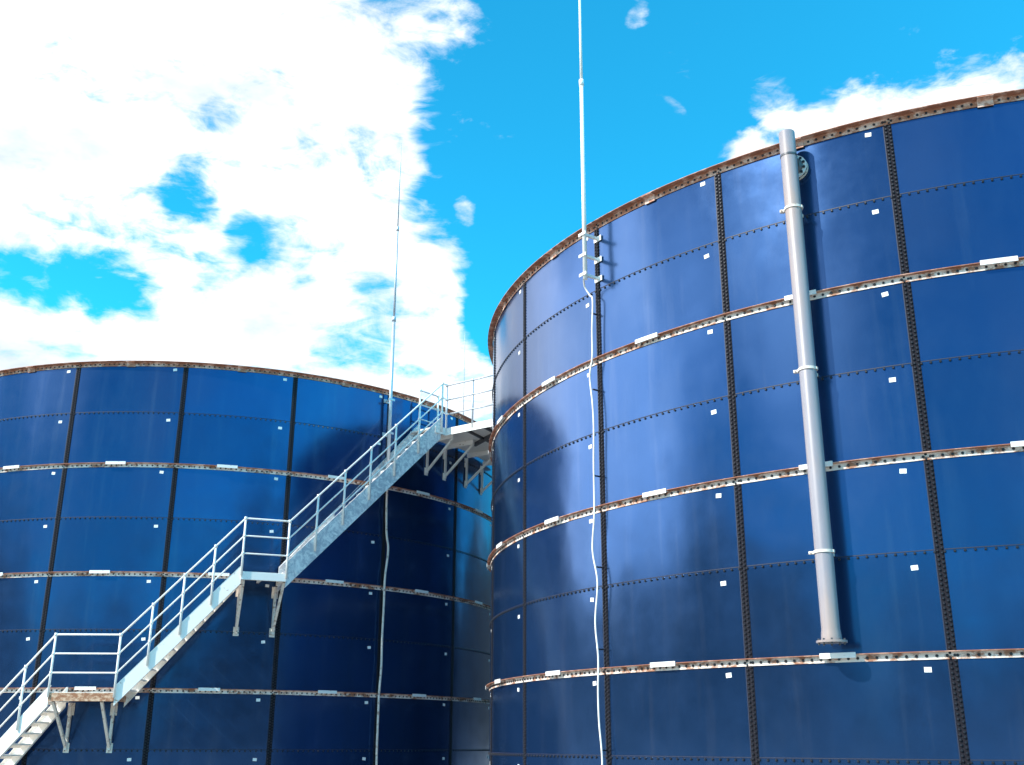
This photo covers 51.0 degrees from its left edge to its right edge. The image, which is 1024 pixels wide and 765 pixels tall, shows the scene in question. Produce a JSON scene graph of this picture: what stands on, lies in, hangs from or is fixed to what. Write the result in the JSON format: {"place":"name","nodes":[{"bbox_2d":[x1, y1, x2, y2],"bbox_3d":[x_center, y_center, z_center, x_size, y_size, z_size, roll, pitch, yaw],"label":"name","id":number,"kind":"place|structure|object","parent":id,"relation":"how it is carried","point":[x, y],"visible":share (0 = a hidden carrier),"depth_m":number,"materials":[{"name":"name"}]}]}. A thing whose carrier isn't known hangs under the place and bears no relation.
{"place":"outdoors","nodes":[
{"label":"outdoors","id":0,"kind":"place"},
{"bbox_2d":[0,0,1023,421],"label":"sky","id":1,"kind":"structure","parent":0,"point":[203,181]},
{"label":"ground","id":2,"kind":"structure","parent":0,"visible":0},
{"bbox_2d":[0,360,491,764],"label":"storage tank","id":3,"kind":"object","parent":2,"relation":"on","point":[131,491],"visible":0.85,"depth_m":23.99,"materials":[{"name":"blue metal"}]},
{"bbox_2d":[0,375,492,764],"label":"staircase","id":4,"kind":"structure","parent":3,"relation":"attached to","point":[417,443],"depth_m":22.82,"materials":[{"name":"grey metal"}]},
{"bbox_2d":[375,490,388,764],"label":"earthing cable","id":5,"kind":"object","parent":3,"relation":"attached to","point":[382,631],"visible":0.89,"depth_m":24.62,"materials":[{"name":"grey metal"}]},
{"bbox_2d":[381,154,400,467],"bbox_3d":[-3.001,-2.118,27.204,0.180,9.000,0.228,16,-24,-39],"label":"lightning rod","id":6,"kind":"object","parent":3,"relation":"attached to","point":[389,402],"visible":0.88,"depth_m":26.61,"materials":[{"name":"grey metal"}]},
{"bbox_2d":[463,343,464,414],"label":"lightning rod","id":7,"kind":"object","parent":2,"relation":"on","point":[464,372],"visible":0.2,"depth_m":44.50,"materials":[{"name":"grey metal"}]},
{"bbox_2d":[485,89,1023,764],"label":"storage tank","id":8,"kind":"object","parent":2,"relation":"on","point":[701,545],"visible":0.97,"depth_m":14.51,"materials":[{"name":"blue metal"}]},
{"bbox_2d":[578,0,601,282],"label":"lightning rod","id":9,"kind":"object","parent":8,"relation":"attached to","point":[584,255],"visible":1,"depth_m":17.89,"materials":[{"name":"white paint"}]},
{"bbox_2d":[583,280,606,764],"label":"earthing cable","id":10,"kind":"object","parent":8,"relation":"attached to","point":[595,566],"visible":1,"depth_m":16.32,"materials":[{"name":"white paint"}]},
{"bbox_2d":[779,129,847,645],"bbox_3d":[3.915,-0.172,14.167,0.376,7.087,0.472,-12,-22,32],"label":"overflow pipe","id":11,"kind":"object","parent":8,"relation":"attached to","point":[794,166],"visible":1,"depth_m":13.93,"materials":[{"name":"grey metal"}]}
]}

